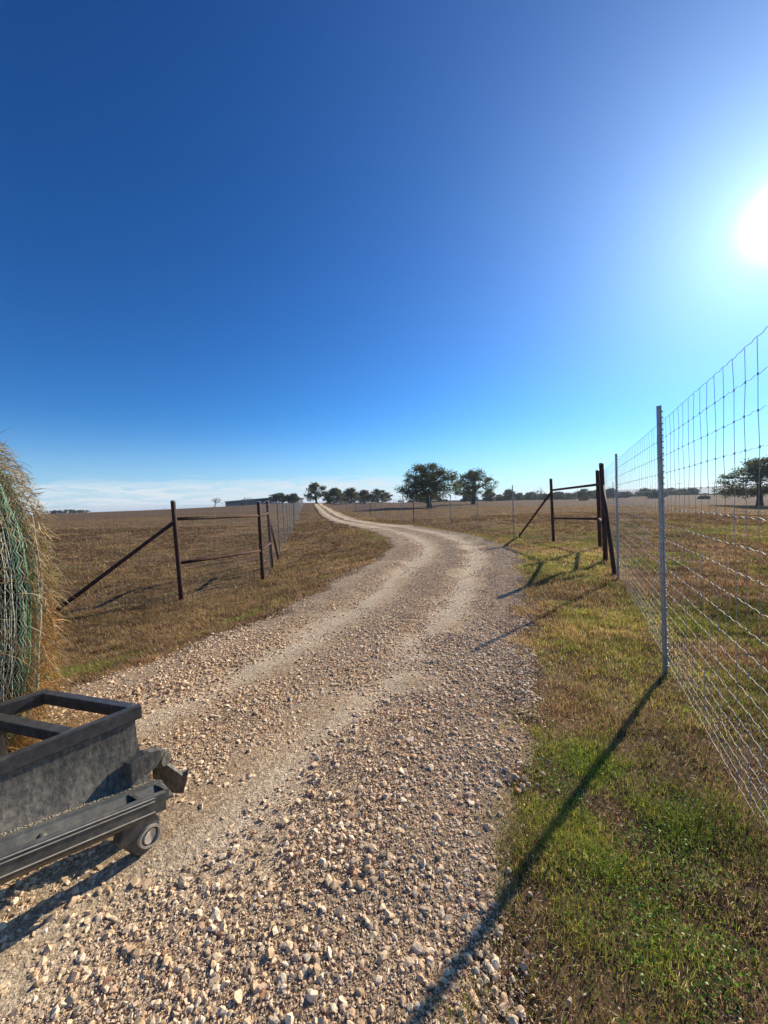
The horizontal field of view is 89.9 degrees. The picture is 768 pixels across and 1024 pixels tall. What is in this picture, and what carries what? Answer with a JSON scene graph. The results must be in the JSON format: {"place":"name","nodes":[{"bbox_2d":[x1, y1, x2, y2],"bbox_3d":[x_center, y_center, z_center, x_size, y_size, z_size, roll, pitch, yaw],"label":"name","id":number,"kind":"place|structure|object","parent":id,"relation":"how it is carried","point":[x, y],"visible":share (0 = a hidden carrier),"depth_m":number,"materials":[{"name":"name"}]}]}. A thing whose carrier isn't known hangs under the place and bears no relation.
{"place":"outdoors","nodes":[
{"label":"outdoors","id":0,"kind":"place"},
{"bbox_2d":[32,511,394,692],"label":"field grass","id":1,"kind":"structure","parent":0,"point":[86,664],"depth_m":11.11,"materials":[{"name":"brown plant"}]},
{"bbox_2d":[0,503,627,1023],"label":"gravel road","id":2,"kind":"structure","parent":0,"point":[194,825],"depth_m":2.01,"materials":[{"name":"beige gravel"}]},
{"bbox_2d":[0,688,187,884],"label":"box blade","id":3,"kind":"object","parent":2,"relation":"on","point":[93,782],"visible":1,"depth_m":1.74,"materials":[{"name":"metal"}]},
{"bbox_2d":[0,0,767,514],"label":"sky","id":4,"kind":"structure","parent":0,"point":[255,249],"materials":[{"name":"blue"}]},
{"bbox_2d":[25,495,767,1023],"bbox_3d":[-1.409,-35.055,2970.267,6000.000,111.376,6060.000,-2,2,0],"label":"ground","id":5,"kind":"structure","parent":0,"point":[579,1011],"depth_m":2.01,"materials":[{"name":"brown plant"}]},
{"bbox_2d":[46,510,66,513],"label":"oak tree","id":6,"kind":"object","parent":5,"relation":"on","point":[52,512],"visible":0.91,"depth_m":328.41,"materials":[{"name":"green plant"}]},
{"bbox_2d":[55,509,77,513],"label":"oak tree","id":7,"kind":"object","parent":5,"relation":"on","point":[66,510],"visible":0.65,"depth_m":331.72,"materials":[{"name":"green plant"}]},
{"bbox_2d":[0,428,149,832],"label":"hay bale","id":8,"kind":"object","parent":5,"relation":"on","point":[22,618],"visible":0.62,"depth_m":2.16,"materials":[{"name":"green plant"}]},
{"bbox_2d":[69,510,89,512],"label":"oak tree","id":9,"kind":"object","parent":5,"relation":"on","point":[79,511],"visible":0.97,"depth_m":329.25,"materials":[{"name":"green plant"}]},
{"bbox_2d":[30,505,259,614],"bbox_3d":[-11.035,1.115,6.268,18.262,2.934,1.438,-3,2,-33],"label":"deer fence","id":10,"kind":"object","parent":5,"relation":"on","point":[146,560],"visible":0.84,"depth_m":9.07,"materials":[{"name":"silver metal"}]},
{"bbox_2d":[51,500,278,615],"bbox_3d":[-4.861,1.035,11.758,2.028,2.802,8.245,-2,2,19],"label":"pipe fence corner","id":11,"kind":"object","parent":5,"relation":"on","point":[173,523],"visible":0.92,"depth_m":9.40,"materials":[{"name":"metal"}]},
{"bbox_2d":[212,497,222,506],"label":"bare tree","id":12,"kind":"object","parent":5,"relation":"on","point":[219,499],"visible":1,"depth_m":189.72,"materials":[{"name":"grey plant"}]},
{"bbox_2d":[225,498,274,505],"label":"barn","id":13,"kind":"structure","parent":5,"relation":"on","point":[242,502],"depth_m":249.83,"materials":[{"name":"grey metal"}]},
{"bbox_2d":[267,492,288,502],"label":"oak tree","id":14,"kind":"object","parent":5,"relation":"on","point":[280,497],"visible":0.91,"depth_m":202.82,"materials":[{"name":"green plant"}]},
{"bbox_2d":[261,498,302,574],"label":"deer fence","id":15,"kind":"object","parent":5,"relation":"on","point":[295,509],"visible":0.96,"depth_m":22.51,"materials":[{"name":"silver metal"}]},
{"bbox_2d":[286,493,303,502],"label":"oak tree","id":16,"kind":"object","parent":5,"relation":"on","point":[292,497],"visible":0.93,"depth_m":202.62,"materials":[{"name":"green plant"}]},
{"bbox_2d":[304,482,328,503],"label":"oak tree","id":17,"kind":"object","parent":5,"relation":"on","point":[312,488],"visible":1,"depth_m":156.72,"materials":[{"name":"green plant"}]},
{"bbox_2d":[321,488,347,503],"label":"oak tree","id":18,"kind":"object","parent":5,"relation":"on","point":[335,495],"visible":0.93,"depth_m":163.10,"materials":[{"name":"green plant"}]},
{"bbox_2d":[343,487,361,503],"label":"oak tree","id":19,"kind":"object","parent":5,"relation":"on","point":[350,493],"visible":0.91,"depth_m":170.59,"materials":[{"name":"green plant"}]},
{"bbox_2d":[358,490,370,503],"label":"oak tree","id":20,"kind":"object","parent":5,"relation":"on","point":[363,493],"visible":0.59,"depth_m":182.72,"materials":[{"name":"green plant"}]},
{"bbox_2d":[363,488,392,502],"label":"oak tree","id":21,"kind":"object","parent":5,"relation":"on","point":[373,495],"visible":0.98,"depth_m":176.57,"materials":[{"name":"green plant"}]},
{"bbox_2d":[412,495,439,502],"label":"oak tree","id":22,"kind":"object","parent":5,"relation":"on","point":[421,501],"visible":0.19,"depth_m":163.12,"materials":[{"name":"green plant"}]},
{"bbox_2d":[393,462,462,507],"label":"live oak","id":23,"kind":"object","parent":5,"relation":"on","point":[424,479],"visible":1,"depth_m":85.14,"materials":[{"name":"green plant"}]},
{"bbox_2d":[333,476,595,546],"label":"deer fence","id":24,"kind":"object","parent":5,"relation":"on","point":[460,511],"visible":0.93,"depth_m":23.17,"materials":[{"name":"silver metal"}]},
{"bbox_2d":[462,493,478,501],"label":"oak tree","id":25,"kind":"object","parent":5,"relation":"on","point":[469,498],"visible":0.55,"depth_m":183.09,"materials":[{"name":"green plant"}]},
{"bbox_2d":[453,467,498,503],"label":"live oak","id":26,"kind":"object","parent":5,"relation":"on","point":[472,486],"visible":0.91,"depth_m":107.83,"materials":[{"name":"green plant"}]},
{"bbox_2d":[478,492,495,500],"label":"oak tree","id":27,"kind":"object","parent":5,"relation":"on","point":[487,497],"visible":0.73,"depth_m":197.74,"materials":[{"name":"green plant"}]},
{"bbox_2d":[501,488,516,500],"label":"oak tree","id":28,"kind":"object","parent":5,"relation":"on","point":[507,494],"visible":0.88,"depth_m":232.99,"materials":[{"name":"green plant"}]},
{"bbox_2d":[514,493,525,499],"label":"tree","id":29,"kind":"object","parent":5,"relation":"on","point":[520,496],"visible":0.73,"depth_m":259.20,"materials":[{"name":"green plant"}]},
{"bbox_2d":[524,491,542,499],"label":"tree","id":30,"kind":"object","parent":5,"relation":"on","point":[528,495],"visible":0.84,"depth_m":265.11,"materials":[{"name":"green plant"}]},
{"bbox_2d":[533,488,543,500],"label":"bare tree","id":31,"kind":"object","parent":5,"relation":"on","point":[540,491],"visible":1,"depth_m":224.80,"materials":[{"name":"grey plant"}]},
{"bbox_2d":[538,492,549,499],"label":"tree","id":32,"kind":"object","parent":5,"relation":"on","point":[544,496],"visible":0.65,"depth_m":271.20,"materials":[{"name":"green plant"}]},
{"bbox_2d":[553,491,566,499],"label":"tree","id":33,"kind":"object","parent":5,"relation":"on","point":[558,495],"visible":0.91,"depth_m":272.65,"materials":[{"name":"green plant"}]},
{"bbox_2d":[519,463,615,574],"bbox_3d":[6.200,0.092,12.869,1.417,2.879,9.887,-2,2,8],"label":"pipe fence corner","id":34,"kind":"object","parent":5,"relation":"on","point":[602,518],"visible":0.96,"depth_m":11.76,"materials":[{"name":"metal"}]},
{"bbox_2d":[563,493,577,499],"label":"tree","id":35,"kind":"object","parent":5,"relation":"on","point":[571,495],"visible":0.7,"depth_m":276.58,"materials":[{"name":"green plant"}]},
{"bbox_2d":[576,489,594,500],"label":"oak tree","id":36,"kind":"object","parent":5,"relation":"on","point":[583,496],"visible":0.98,"depth_m":228.55,"materials":[{"name":"green plant"}]},
{"bbox_2d":[415,489,766,501],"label":"distant brush woods","id":37,"kind":"object","parent":5,"relation":"on","point":[578,498],"visible":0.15,"depth_m":336.18,"materials":[{"name":"green plant"}]},
{"bbox_2d":[605,486,618,497],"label":"tree","id":38,"kind":"object","parent":5,"relation":"on","point":[609,490],"visible":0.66,"depth_m":273.70,"materials":[{"name":"green plant"}]},
{"bbox_2d":[619,491,633,497],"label":"tree","id":39,"kind":"object","parent":5,"relation":"on","point":[625,494],"visible":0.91,"depth_m":269.42,"materials":[{"name":"green plant"}]},
{"bbox_2d":[635,488,650,495],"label":"tree","id":40,"kind":"object","parent":5,"relation":"on","point":[642,493],"visible":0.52,"depth_m":289.54,"materials":[{"name":"green plant"}]},
{"bbox_2d":[645,489,667,497],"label":"tree","id":41,"kind":"object","parent":5,"relation":"on","point":[648,494],"visible":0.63,"depth_m":223.32,"materials":[{"name":"green plant"}]},
{"bbox_2d":[664,487,681,494],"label":"tree","id":42,"kind":"object","parent":5,"relation":"on","point":[669,492],"visible":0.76,"depth_m":297.19,"materials":[{"name":"green plant"}]},
{"bbox_2d":[674,488,690,494],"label":"tree","id":43,"kind":"object","parent":5,"relation":"on","point":[681,490],"visible":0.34,"depth_m":304.49,"materials":[{"name":"green plant"}]},
{"bbox_2d":[605,327,767,831],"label":"deer fence","id":44,"kind":"object","parent":5,"relation":"on","point":[661,524],"visible":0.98,"depth_m":3.37,"materials":[{"name":"silver metal"}]},
{"bbox_2d":[683,487,699,494],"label":"tree","id":45,"kind":"object","parent":5,"relation":"on","point":[693,491],"visible":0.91,"depth_m":283.72,"materials":[{"name":"green plant"}]},
{"bbox_2d":[696,495,710,498],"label":"shrub","id":46,"kind":"object","parent":5,"relation":"on","point":[703,497],"visible":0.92,"depth_m":164.11,"materials":[{"name":"green plant"}]},
{"bbox_2d":[711,455,767,505],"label":"live oak","id":47,"kind":"object","parent":5,"relation":"on","point":[752,469],"visible":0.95,"depth_m":74.74,"materials":[{"name":"green plant"}]},
{"bbox_2d":[337,505,767,699],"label":"pasture grass","id":48,"kind":"structure","parent":0,"point":[739,588],"depth_m":10.08,"materials":[{"name":"brown plant"}]},
{"bbox_2d":[421,537,767,1023],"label":"verge grass","id":49,"kind":"structure","parent":0,"point":[548,572],"depth_m":2.24,"materials":[{"name":"green plant"}]},
{"bbox_2d":[494,484,765,496],"bbox_3d":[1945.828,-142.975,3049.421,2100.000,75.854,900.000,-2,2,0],"label":"hills","id":50,"kind":"structure","parent":0,"point":[703,490],"depth_m":2872.84,"materials":[{"name":"green plant"}]}
]}

